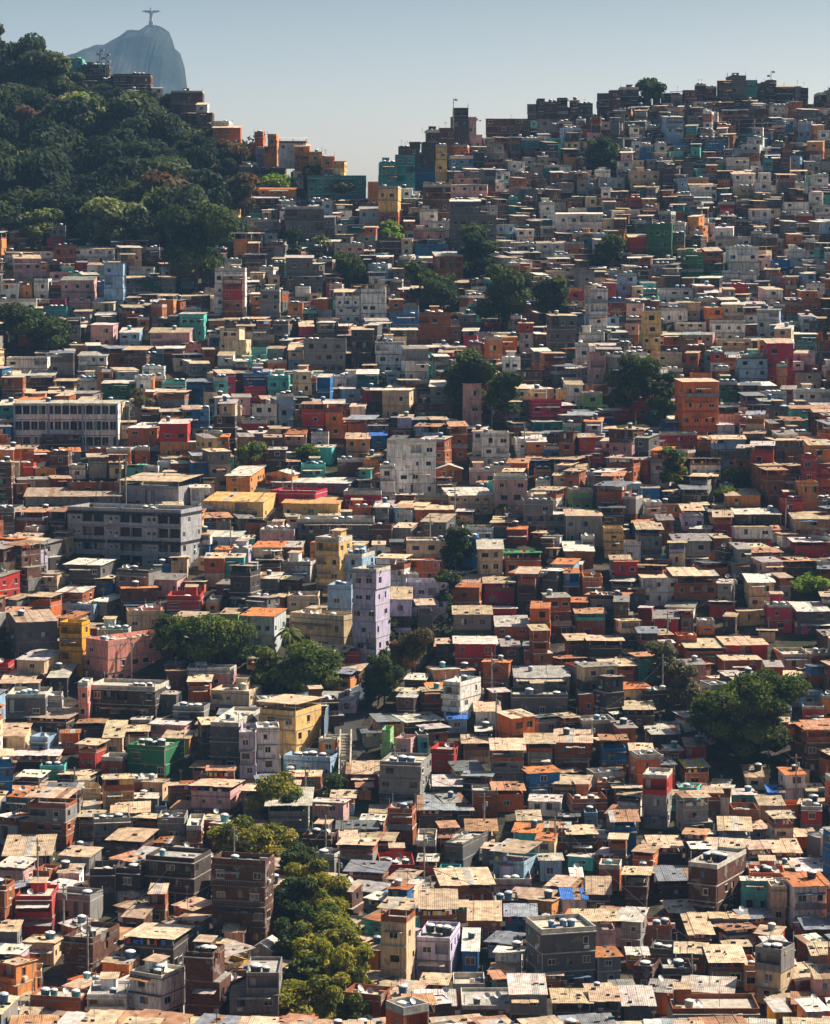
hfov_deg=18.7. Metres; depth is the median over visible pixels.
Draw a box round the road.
[329,591,452,813]
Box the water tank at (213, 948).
[210,945,216,952]
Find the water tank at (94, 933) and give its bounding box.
[88,929,96,936]
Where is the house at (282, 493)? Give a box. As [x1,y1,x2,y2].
[270,487,326,504]
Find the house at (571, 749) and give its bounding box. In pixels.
[553,728,592,773]
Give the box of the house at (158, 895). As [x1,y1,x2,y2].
[147,883,168,925]
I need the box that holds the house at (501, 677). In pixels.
[481,659,513,693]
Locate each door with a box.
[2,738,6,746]
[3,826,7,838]
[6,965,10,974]
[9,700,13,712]
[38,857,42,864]
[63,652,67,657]
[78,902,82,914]
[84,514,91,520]
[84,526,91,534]
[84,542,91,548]
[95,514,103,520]
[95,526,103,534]
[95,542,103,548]
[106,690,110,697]
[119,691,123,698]
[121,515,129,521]
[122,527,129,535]
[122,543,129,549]
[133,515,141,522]
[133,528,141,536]
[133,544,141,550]
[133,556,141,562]
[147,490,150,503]
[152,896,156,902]
[159,516,167,522]
[159,529,167,537]
[160,545,167,551]
[171,517,179,523]
[171,529,179,537]
[171,545,179,551]
[192,712,196,719]
[249,978,255,985]
[256,637,259,644]
[369,639,372,648]
[437,258,439,267]
[437,943,442,952]
[600,724,603,733]
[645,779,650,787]
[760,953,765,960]
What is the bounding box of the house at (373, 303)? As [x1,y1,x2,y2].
[359,284,386,320]
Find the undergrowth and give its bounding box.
[6,74,487,1004]
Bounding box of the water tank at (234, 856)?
[230,854,238,858]
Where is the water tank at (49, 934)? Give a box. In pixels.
[44,930,54,939]
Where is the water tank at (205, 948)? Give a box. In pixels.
[200,944,210,952]
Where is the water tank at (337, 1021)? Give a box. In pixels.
[333,1019,341,1023]
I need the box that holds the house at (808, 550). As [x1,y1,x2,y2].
[787,537,829,558]
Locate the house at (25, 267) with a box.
[12,255,48,281]
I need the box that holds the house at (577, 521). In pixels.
[562,509,602,545]
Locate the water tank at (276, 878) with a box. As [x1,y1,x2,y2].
[274,873,278,883]
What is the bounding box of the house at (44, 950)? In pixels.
[22,934,63,964]
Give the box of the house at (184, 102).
[170,88,203,117]
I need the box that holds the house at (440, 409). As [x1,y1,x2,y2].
[414,403,452,417]
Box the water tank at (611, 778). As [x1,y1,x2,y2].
[609,776,614,781]
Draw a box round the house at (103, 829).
[92,812,130,848]
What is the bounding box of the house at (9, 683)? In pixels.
[0,670,37,693]
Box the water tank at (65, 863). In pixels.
[61,860,69,867]
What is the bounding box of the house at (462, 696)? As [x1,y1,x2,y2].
[441,676,480,722]
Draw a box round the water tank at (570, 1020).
[564,1018,576,1023]
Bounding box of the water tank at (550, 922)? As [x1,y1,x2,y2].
[548,919,553,926]
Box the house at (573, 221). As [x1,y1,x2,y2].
[555,212,602,232]
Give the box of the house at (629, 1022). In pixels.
[616,1020,643,1023]
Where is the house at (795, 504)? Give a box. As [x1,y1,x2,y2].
[778,490,803,526]
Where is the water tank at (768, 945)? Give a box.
[762,943,770,947]
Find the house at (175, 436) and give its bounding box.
[158,419,195,458]
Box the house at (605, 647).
[584,635,624,661]
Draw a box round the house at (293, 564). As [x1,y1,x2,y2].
[281,550,315,581]
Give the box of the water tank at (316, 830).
[312,827,320,834]
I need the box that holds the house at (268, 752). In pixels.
[256,722,280,775]
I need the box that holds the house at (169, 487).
[120,472,202,505]
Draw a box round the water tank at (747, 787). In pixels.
[744,785,750,790]
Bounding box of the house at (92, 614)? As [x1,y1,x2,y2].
[62,603,98,620]
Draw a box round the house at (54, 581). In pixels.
[43,570,65,598]
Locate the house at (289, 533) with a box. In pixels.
[259,519,297,540]
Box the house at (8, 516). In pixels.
[0,504,23,534]
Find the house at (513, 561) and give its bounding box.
[503,550,542,575]
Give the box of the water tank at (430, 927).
[425,923,434,932]
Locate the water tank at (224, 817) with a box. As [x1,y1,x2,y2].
[220,813,228,821]
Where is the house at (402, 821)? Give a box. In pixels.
[387,803,416,844]
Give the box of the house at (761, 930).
[753,924,786,945]
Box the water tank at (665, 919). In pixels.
[660,917,668,924]
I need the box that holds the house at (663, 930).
[646,917,671,949]
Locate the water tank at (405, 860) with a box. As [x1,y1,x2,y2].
[401,858,408,863]
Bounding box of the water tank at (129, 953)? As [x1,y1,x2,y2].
[124,949,135,957]
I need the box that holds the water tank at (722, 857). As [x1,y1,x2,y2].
[718,853,727,861]
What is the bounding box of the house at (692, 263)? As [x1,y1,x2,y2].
[680,248,703,279]
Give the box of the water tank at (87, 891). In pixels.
[82,889,92,894]
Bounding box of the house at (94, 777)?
[57,768,100,782]
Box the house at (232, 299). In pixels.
[222,278,242,322]
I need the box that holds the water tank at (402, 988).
[398,984,407,994]
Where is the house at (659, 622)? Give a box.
[652,610,679,637]
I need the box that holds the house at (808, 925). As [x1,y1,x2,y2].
[797,917,829,940]
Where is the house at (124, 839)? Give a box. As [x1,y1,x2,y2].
[105,827,158,860]
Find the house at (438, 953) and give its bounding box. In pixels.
[416,921,460,980]
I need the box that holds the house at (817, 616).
[788,601,829,634]
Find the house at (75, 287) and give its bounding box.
[60,276,97,304]
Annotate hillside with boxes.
[0,87,829,1020]
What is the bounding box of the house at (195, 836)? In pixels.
[186,814,204,847]
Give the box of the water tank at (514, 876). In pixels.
[511,874,518,878]
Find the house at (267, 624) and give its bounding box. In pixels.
[239,607,287,653]
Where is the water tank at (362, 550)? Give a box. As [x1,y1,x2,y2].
[359,548,364,553]
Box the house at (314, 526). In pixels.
[297,509,374,545]
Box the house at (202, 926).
[172,913,211,938]
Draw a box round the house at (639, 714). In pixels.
[622,700,655,729]
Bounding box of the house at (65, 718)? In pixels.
[23,707,79,729]
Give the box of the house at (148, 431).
[127,422,159,446]
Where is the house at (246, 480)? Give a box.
[224,466,264,491]
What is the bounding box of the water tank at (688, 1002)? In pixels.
[684,998,693,1007]
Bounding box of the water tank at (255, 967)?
[250,963,261,971]
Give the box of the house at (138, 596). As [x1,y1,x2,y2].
[119,585,158,615]
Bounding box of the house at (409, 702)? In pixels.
[396,691,421,712]
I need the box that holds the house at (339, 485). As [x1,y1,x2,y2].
[271,477,358,493]
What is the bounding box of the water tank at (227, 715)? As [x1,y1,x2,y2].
[225,713,230,719]
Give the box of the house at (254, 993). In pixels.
[229,957,281,1018]
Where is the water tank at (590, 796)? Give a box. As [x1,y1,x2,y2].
[587,794,594,798]
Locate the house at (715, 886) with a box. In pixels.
[687,846,746,911]
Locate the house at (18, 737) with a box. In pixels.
[2,722,32,750]
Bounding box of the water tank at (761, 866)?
[759,863,767,871]
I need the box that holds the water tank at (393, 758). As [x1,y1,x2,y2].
[389,757,397,760]
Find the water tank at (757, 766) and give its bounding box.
[754,763,761,770]
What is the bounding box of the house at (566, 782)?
[551,774,592,802]
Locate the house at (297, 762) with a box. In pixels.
[283,748,338,777]
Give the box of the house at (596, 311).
[585,284,607,332]
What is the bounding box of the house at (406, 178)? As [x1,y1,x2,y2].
[395,155,414,190]
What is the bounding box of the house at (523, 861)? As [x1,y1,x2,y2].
[489,838,542,881]
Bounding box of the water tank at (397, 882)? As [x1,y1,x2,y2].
[394,879,401,885]
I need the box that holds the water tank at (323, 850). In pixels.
[318,848,328,853]
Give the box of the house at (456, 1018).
[429,1013,480,1023]
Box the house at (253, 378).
[243,367,270,394]
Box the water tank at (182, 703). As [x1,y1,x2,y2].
[180,701,186,705]
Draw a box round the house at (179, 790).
[165,780,196,809]
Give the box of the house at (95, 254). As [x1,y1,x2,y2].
[76,246,114,262]
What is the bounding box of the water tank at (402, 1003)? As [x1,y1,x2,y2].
[396,1000,406,1006]
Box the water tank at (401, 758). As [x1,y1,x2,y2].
[398,755,406,761]
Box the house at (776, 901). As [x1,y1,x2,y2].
[767,879,787,925]
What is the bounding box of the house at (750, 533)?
[730,524,771,546]
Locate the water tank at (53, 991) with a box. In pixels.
[50,988,57,995]
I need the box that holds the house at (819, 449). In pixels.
[803,439,829,495]
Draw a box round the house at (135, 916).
[121,905,154,927]
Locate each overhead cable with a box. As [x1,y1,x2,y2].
[45,552,130,639]
[88,863,172,933]
[92,864,168,893]
[126,475,229,519]
[139,460,289,475]
[230,460,291,519]
[238,838,308,847]
[280,736,338,744]
[314,760,389,776]
[342,858,426,871]
[416,771,477,790]
[431,868,690,940]
[438,817,553,840]
[494,661,589,712]
[530,601,666,618]
[555,817,691,940]
[577,429,738,436]
[593,661,662,712]
[670,584,728,617]
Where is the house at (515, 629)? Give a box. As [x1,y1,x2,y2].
[493,615,528,647]
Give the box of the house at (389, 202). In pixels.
[378,186,400,231]
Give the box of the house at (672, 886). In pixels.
[652,865,688,899]
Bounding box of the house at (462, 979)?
[453,972,484,1005]
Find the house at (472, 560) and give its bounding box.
[462,533,478,568]
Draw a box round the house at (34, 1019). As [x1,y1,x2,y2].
[9,1014,58,1023]
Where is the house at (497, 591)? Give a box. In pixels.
[482,576,515,604]
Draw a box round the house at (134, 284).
[126,276,176,295]
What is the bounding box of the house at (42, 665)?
[15,649,59,685]
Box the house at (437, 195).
[423,182,450,220]
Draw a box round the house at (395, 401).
[382,388,414,416]
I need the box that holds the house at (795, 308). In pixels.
[781,297,820,318]
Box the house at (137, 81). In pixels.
[113,74,152,89]
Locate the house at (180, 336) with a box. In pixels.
[148,327,193,353]
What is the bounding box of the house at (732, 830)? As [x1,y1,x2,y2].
[716,816,752,838]
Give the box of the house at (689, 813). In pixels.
[674,790,713,835]
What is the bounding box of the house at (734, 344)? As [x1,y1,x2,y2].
[714,338,750,356]
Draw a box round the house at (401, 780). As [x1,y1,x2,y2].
[378,752,431,803]
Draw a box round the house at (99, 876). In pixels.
[89,861,119,908]
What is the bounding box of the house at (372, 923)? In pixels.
[362,908,422,936]
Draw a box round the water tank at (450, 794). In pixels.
[447,791,453,797]
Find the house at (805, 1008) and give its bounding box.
[794,997,829,1017]
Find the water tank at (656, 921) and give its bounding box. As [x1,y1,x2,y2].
[652,919,660,924]
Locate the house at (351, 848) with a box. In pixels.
[336,837,380,871]
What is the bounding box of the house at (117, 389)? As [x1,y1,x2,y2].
[101,380,134,400]
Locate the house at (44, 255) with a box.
[4,251,53,265]
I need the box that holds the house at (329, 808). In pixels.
[311,797,350,829]
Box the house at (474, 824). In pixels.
[464,818,498,842]
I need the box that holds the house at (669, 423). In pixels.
[657,416,678,430]
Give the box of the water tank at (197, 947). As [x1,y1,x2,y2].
[195,945,200,951]
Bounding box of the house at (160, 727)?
[148,718,194,737]
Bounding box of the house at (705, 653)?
[681,638,725,665]
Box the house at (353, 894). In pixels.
[333,881,363,915]
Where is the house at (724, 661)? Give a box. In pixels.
[715,653,762,671]
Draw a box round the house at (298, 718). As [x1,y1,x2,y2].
[258,694,323,757]
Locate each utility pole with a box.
[31,837,42,876]
[33,779,44,801]
[40,545,48,564]
[57,885,69,944]
[69,767,79,794]
[81,916,93,970]
[105,522,108,557]
[115,458,123,503]
[121,456,129,503]
[125,403,132,424]
[126,636,135,678]
[169,870,177,902]
[226,520,234,544]
[228,827,239,851]
[291,466,293,489]
[300,763,310,786]
[320,815,331,846]
[332,854,344,873]
[335,754,345,772]
[389,746,399,757]
[418,830,429,880]
[426,514,434,539]
[451,489,458,528]
[478,793,489,820]
[487,652,496,687]
[488,405,495,426]
[491,693,501,737]
[520,423,528,457]
[549,816,560,836]
[587,721,596,754]
[658,655,667,684]
[663,611,672,638]
[685,955,698,970]
[730,574,738,611]
[781,499,789,531]
[791,754,801,799]
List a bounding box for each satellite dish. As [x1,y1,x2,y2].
[27,889,33,895]
[63,987,68,996]
[81,925,86,930]
[231,972,237,978]
[366,987,372,993]
[410,997,415,1003]
[442,986,448,995]
[483,992,489,1002]
[494,992,500,1001]
[774,877,780,885]
[811,994,816,1003]
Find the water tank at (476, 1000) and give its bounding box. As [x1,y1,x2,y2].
[473,997,480,1004]
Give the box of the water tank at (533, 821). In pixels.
[530,819,536,827]
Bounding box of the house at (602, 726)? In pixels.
[578,714,614,742]
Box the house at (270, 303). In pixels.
[260,284,280,323]
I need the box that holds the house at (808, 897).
[781,871,829,927]
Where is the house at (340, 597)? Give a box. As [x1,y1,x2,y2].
[327,582,352,611]
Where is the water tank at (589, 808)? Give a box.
[586,805,592,811]
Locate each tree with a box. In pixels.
[0,23,5,37]
[0,38,14,76]
[0,60,33,87]
[0,82,25,117]
[0,82,30,94]
[0,116,18,144]
[0,137,9,147]
[0,142,22,174]
[0,149,22,190]
[0,186,33,214]
[0,200,25,243]
[0,302,44,350]
[4,32,63,75]
[7,105,45,133]
[10,88,50,111]
[10,129,78,172]
[11,146,53,187]
[11,207,73,238]
[12,145,71,188]
[18,48,74,95]
[18,115,85,157]
[18,189,70,225]
[22,183,35,191]
[25,87,53,100]
[26,314,74,349]
[33,178,84,197]
[40,98,100,138]
[45,194,80,227]
[58,91,105,131]
[64,71,85,87]
[65,164,78,182]
[65,193,113,220]
[66,133,89,166]
[72,85,87,93]
[74,135,157,172]
[74,203,103,242]
[77,170,132,197]
[81,121,110,138]
[82,127,164,155]
[83,196,160,244]
[86,181,146,203]
[89,83,112,95]
[95,105,120,126]
[98,155,150,185]
[102,86,127,105]
[104,92,193,141]
[119,108,183,147]
[123,206,168,244]
[126,90,137,94]
[130,388,155,422]
[136,90,158,102]
[137,157,185,174]
[139,171,175,200]
[140,137,172,157]
[140,169,203,194]
[142,182,209,233]
[149,156,166,161]
[151,613,189,659]
[155,201,252,242]
[155,203,240,291]
[159,93,170,110]
[159,154,193,173]
[168,112,180,122]
[175,140,192,153]
[179,613,257,663]
[180,168,242,210]
[183,145,215,169]
[190,134,220,151]
[199,128,212,136]
[201,142,218,158]
[206,814,255,850]
[214,138,255,164]
[216,157,238,173]
[220,829,261,852]
[225,171,259,217]
[234,441,269,465]
[242,135,254,150]
[243,771,302,815]
[247,645,281,688]
[248,821,298,856]
[258,172,298,189]
[261,666,289,693]
[261,789,306,819]
[270,627,302,655]
[270,639,344,693]
[270,917,308,958]
[274,876,314,924]
[277,876,302,922]
[278,841,316,868]
[279,979,316,1014]
[283,228,301,254]
[283,856,329,901]
[284,952,322,980]
[289,936,333,974]
[291,919,315,948]
[293,443,322,461]
[294,900,339,939]
[300,163,322,185]
[304,871,351,910]
[306,972,350,1020]
[307,234,332,257]
[310,888,350,920]
[313,911,362,940]
[325,772,349,789]
[325,925,371,949]
[326,942,374,993]
[329,181,355,193]
[333,250,370,283]
[338,962,373,987]
[346,992,371,1019]
[359,679,394,705]
[362,648,404,707]
[379,219,405,239]
[387,626,433,674]
[388,615,399,640]
[404,259,437,304]
[419,272,458,310]
[434,569,461,613]
[439,526,472,569]
[442,346,498,407]
[457,222,500,278]
[470,262,535,330]
[483,371,524,430]
[494,504,510,515]
[530,275,573,313]
[584,135,619,167]
[588,233,626,267]
[602,352,662,425]
[635,77,666,105]
[644,370,678,419]
[644,640,679,684]
[659,446,687,488]
[665,659,699,709]
[687,668,812,759]
[712,485,738,501]
[722,465,749,486]
[791,571,829,594]
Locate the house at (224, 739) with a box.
[209,707,259,764]
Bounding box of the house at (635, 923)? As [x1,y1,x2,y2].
[620,906,648,955]
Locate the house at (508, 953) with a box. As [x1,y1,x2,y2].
[492,944,525,972]
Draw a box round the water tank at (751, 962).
[748,960,754,964]
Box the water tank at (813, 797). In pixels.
[809,794,817,801]
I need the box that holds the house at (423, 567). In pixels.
[407,558,448,577]
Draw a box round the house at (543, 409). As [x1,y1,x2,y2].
[528,399,561,419]
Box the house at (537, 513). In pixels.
[521,492,563,535]
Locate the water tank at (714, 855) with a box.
[710,851,719,860]
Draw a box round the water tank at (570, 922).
[567,918,575,926]
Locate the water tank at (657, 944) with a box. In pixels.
[654,942,662,947]
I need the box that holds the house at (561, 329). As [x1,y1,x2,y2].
[546,314,577,352]
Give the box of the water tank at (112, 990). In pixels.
[109,987,115,993]
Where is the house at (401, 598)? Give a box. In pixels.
[390,586,412,643]
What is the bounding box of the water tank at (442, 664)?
[439,661,444,667]
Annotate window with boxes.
[0,468,5,473]
[15,405,21,414]
[16,421,21,429]
[16,437,21,445]
[23,405,29,413]
[23,421,29,429]
[23,437,29,444]
[30,405,37,414]
[31,421,37,429]
[31,437,37,443]
[31,949,39,956]
[32,708,39,713]
[37,823,44,830]
[39,405,44,413]
[39,421,45,429]
[41,632,48,636]
[46,405,52,413]
[47,421,53,429]
[52,824,60,830]
[53,811,58,816]
[54,405,60,413]
[54,421,61,430]
[61,910,68,917]
[62,405,69,414]
[62,421,68,429]
[70,405,76,414]
[70,421,76,429]
[76,966,84,975]
[78,405,84,413]
[78,421,84,429]
[79,948,84,956]
[86,405,92,413]
[86,421,92,429]
[86,437,92,445]
[86,759,91,765]
[91,569,97,574]
[93,691,100,698]
[94,405,100,413]
[94,421,100,429]
[94,437,100,445]
[102,405,108,413]
[102,421,108,429]
[102,437,108,445]
[104,340,109,344]
[109,405,115,414]
[109,421,115,430]
[109,709,116,713]
[110,437,115,445]
[110,768,116,773]
[116,847,121,854]
[118,672,124,678]
[122,895,128,901]
[123,877,131,885]
[127,591,131,596]
[127,922,136,927]
[132,621,137,625]
[134,752,140,758]
[138,981,144,986]
[140,996,147,1003]
[143,657,148,662]
[146,693,151,700]
[149,863,156,869]
[154,913,160,920]
[157,767,163,774]
[165,996,170,1003]
[166,864,174,870]
[169,831,177,835]
[185,866,189,871]
[187,833,196,837]
[210,562,214,567]
[215,869,224,878]
[215,930,223,936]
[217,891,224,897]
[223,729,228,735]
[237,890,241,898]
[237,1000,244,1005]
[241,752,249,759]
[242,739,248,744]
[246,767,252,772]
[249,893,259,900]
[252,913,262,921]
[253,873,260,879]
[253,934,257,939]
[262,734,267,739]
[264,1000,272,1005]
[265,747,270,752]
[265,761,271,766]
[284,718,292,725]
[288,763,295,769]
[298,525,304,529]
[308,509,313,513]
[329,805,335,810]
[333,597,339,603]
[342,859,348,864]
[354,611,359,615]
[355,595,361,599]
[357,642,363,648]
[366,577,372,583]
[368,610,374,616]
[382,781,389,786]
[384,471,389,475]
[386,768,393,772]
[389,933,397,938]
[390,955,398,961]
[398,605,402,610]
[410,782,416,787]
[418,589,425,593]
[422,946,430,952]
[424,524,429,530]
[428,545,434,549]
[437,761,442,765]
[451,701,456,706]
[461,619,466,624]
[465,895,472,900]
[472,406,477,411]
[480,619,485,624]
[481,894,485,899]
[482,564,487,568]
[484,647,491,652]
[490,596,496,600]
[493,563,498,568]
[501,495,507,499]
[508,564,515,570]
[514,495,520,499]
[517,483,523,487]
[529,997,536,1005]
[539,706,545,713]
[542,506,547,510]
[548,959,555,964]
[554,707,561,712]
[561,748,568,751]
[565,975,573,983]
[566,957,571,963]
[578,748,584,753]
[579,973,588,981]
[581,522,587,526]
[583,936,588,943]
[583,955,589,962]
[590,397,595,401]
[594,452,599,457]
[596,903,604,908]
[604,960,611,966]
[625,941,631,945]
[633,1016,640,1020]
[641,979,646,985]
[654,799,658,805]
[674,890,682,893]
[690,777,698,781]
[701,871,706,877]
[702,888,708,895]
[707,587,713,592]
[730,973,741,980]
[749,665,755,671]
[764,973,772,981]
[775,911,782,918]
[778,623,783,627]
[798,895,806,901]
[805,462,810,466]
[806,474,811,479]
[808,812,815,819]
[817,894,822,900]
[821,982,828,990]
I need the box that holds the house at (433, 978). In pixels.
[419,972,452,988]
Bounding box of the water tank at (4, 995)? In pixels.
[0,991,8,1003]
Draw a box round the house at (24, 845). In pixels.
[1,834,56,868]
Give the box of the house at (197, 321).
[179,312,207,339]
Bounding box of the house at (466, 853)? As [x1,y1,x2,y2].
[445,829,490,866]
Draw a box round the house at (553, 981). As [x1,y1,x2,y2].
[534,965,563,995]
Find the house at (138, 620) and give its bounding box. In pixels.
[126,607,163,630]
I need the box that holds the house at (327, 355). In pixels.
[303,338,345,373]
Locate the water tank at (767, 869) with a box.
[763,866,771,872]
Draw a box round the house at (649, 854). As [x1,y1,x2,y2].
[631,839,662,870]
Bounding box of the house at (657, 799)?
[642,767,672,829]
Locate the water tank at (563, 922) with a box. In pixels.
[559,918,566,927]
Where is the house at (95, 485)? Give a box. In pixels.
[68,480,127,489]
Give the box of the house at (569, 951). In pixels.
[526,913,596,987]
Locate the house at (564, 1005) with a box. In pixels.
[549,988,593,1019]
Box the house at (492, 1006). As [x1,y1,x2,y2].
[458,988,514,1021]
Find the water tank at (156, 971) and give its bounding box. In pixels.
[153,968,162,974]
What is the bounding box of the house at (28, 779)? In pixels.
[15,769,50,784]
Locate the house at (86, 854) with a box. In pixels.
[58,845,103,878]
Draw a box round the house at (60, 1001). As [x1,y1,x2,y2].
[30,986,88,1013]
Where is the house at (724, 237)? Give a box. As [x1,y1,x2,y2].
[715,226,737,248]
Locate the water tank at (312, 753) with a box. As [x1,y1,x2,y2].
[308,750,316,755]
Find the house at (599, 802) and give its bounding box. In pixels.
[566,779,606,818]
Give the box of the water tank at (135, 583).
[132,580,138,586]
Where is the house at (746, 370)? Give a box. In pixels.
[735,359,767,381]
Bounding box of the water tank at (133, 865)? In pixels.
[128,863,138,867]
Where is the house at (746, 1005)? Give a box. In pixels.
[667,982,759,1017]
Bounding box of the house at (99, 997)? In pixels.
[85,972,129,1012]
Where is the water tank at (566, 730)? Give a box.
[563,727,569,734]
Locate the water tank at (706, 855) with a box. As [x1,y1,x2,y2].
[703,852,710,859]
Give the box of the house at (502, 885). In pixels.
[493,862,531,891]
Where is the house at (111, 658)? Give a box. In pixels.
[82,630,164,678]
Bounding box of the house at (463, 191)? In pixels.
[451,184,487,199]
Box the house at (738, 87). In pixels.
[726,73,745,100]
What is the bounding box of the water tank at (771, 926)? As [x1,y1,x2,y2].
[767,922,775,930]
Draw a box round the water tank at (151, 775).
[148,773,154,779]
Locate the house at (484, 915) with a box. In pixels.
[467,900,502,944]
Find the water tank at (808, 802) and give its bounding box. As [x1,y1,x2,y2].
[806,799,811,805]
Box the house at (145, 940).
[123,923,194,965]
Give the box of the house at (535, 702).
[510,680,568,713]
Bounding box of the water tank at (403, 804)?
[399,802,406,807]
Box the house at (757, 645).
[716,636,768,659]
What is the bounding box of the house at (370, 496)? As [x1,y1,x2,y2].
[344,488,381,509]
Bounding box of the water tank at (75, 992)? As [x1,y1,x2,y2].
[71,988,79,996]
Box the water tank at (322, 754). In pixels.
[319,752,325,756]
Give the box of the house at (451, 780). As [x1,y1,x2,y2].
[432,774,462,792]
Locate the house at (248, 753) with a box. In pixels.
[239,723,257,792]
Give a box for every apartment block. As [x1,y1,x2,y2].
[12,400,121,451]
[67,503,201,570]
[210,851,274,945]
[214,264,246,317]
[387,438,436,496]
[449,199,495,250]
[674,378,719,439]
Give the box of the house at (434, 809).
[417,793,455,829]
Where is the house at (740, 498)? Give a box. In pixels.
[710,488,761,508]
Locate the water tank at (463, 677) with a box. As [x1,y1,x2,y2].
[461,675,467,681]
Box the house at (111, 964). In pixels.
[100,950,140,978]
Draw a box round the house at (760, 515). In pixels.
[730,508,781,524]
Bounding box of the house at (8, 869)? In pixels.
[0,856,36,883]
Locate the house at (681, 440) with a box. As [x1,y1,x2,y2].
[658,431,697,452]
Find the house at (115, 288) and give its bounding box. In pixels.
[104,263,126,313]
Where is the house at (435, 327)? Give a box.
[418,306,460,344]
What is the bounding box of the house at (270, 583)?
[260,572,283,593]
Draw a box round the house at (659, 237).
[646,224,672,258]
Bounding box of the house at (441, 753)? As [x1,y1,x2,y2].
[429,742,462,772]
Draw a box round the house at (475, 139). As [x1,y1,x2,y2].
[450,117,481,149]
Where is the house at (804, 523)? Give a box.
[787,511,829,536]
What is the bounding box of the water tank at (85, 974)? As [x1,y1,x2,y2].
[83,971,90,978]
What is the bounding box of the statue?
[143,7,158,26]
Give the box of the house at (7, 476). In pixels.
[0,462,14,504]
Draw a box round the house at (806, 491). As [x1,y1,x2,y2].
[794,480,818,510]
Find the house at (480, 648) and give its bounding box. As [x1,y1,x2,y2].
[452,636,497,672]
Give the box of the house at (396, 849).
[378,842,414,875]
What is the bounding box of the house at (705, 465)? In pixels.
[688,457,721,479]
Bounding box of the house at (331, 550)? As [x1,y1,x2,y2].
[314,528,351,593]
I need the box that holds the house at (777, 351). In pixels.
[762,338,793,384]
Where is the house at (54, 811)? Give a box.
[18,786,79,849]
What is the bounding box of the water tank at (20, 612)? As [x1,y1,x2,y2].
[17,610,24,615]
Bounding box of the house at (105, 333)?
[90,323,118,346]
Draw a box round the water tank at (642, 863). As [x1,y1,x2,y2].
[639,861,646,865]
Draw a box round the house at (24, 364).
[6,356,49,372]
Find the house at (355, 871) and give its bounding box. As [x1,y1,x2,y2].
[343,859,392,882]
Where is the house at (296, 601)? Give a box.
[287,591,326,618]
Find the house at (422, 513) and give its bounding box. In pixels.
[414,504,453,526]
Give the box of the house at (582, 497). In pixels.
[567,487,592,508]
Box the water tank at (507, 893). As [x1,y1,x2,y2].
[504,890,512,899]
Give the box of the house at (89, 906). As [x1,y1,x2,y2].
[56,886,102,923]
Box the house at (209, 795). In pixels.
[188,778,244,819]
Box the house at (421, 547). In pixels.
[406,537,454,565]
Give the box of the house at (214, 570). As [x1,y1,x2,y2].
[204,552,226,586]
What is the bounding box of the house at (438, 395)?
[428,380,458,412]
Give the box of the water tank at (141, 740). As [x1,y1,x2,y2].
[138,738,143,743]
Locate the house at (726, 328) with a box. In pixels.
[709,320,745,337]
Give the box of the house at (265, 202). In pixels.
[241,195,280,213]
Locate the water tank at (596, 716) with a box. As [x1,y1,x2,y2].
[593,714,599,719]
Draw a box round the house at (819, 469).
[815,464,829,489]
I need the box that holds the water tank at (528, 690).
[524,687,533,693]
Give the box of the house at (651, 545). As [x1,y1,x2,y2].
[633,521,664,558]
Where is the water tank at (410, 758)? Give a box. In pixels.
[406,756,414,761]
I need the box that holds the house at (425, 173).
[415,152,434,190]
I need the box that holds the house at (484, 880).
[433,867,495,900]
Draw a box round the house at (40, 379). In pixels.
[26,370,57,389]
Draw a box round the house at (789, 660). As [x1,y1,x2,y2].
[773,647,811,669]
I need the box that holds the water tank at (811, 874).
[806,870,816,878]
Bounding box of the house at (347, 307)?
[334,289,360,323]
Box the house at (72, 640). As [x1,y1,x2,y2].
[59,619,89,676]
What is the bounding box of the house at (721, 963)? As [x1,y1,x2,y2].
[702,944,747,986]
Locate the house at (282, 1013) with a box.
[272,1007,317,1018]
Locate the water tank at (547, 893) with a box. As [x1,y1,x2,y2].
[544,889,552,898]
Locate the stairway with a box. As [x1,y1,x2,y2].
[338,729,351,779]
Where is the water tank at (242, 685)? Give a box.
[240,682,245,689]
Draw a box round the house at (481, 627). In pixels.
[451,605,492,635]
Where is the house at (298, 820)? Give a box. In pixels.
[264,787,313,839]
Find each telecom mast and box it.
[96,49,103,73]
[103,54,110,74]
[453,98,457,127]
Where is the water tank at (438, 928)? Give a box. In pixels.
[435,924,442,932]
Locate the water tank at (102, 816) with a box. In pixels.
[99,814,106,818]
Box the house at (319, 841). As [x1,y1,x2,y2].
[302,818,339,852]
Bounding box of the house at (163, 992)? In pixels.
[125,953,184,1012]
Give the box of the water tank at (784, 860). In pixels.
[782,858,787,863]
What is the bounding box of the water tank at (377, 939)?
[373,935,380,943]
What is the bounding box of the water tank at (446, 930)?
[441,924,451,936]
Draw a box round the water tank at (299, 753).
[294,751,302,755]
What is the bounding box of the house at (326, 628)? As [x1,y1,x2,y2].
[289,605,352,652]
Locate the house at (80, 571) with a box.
[62,557,115,585]
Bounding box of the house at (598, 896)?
[585,876,611,908]
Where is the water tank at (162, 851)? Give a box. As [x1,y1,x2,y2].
[159,848,165,855]
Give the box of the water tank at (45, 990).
[40,987,49,995]
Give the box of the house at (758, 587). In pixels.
[742,573,775,607]
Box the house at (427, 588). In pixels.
[406,578,449,624]
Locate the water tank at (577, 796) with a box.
[574,794,580,798]
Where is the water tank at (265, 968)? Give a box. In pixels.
[262,966,269,971]
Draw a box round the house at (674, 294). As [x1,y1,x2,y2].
[656,288,692,302]
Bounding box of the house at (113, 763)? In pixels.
[101,752,127,775]
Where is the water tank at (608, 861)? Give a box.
[605,859,611,864]
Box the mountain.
[67,25,186,94]
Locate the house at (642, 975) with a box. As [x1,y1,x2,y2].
[633,957,659,985]
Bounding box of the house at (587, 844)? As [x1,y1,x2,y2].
[563,824,598,857]

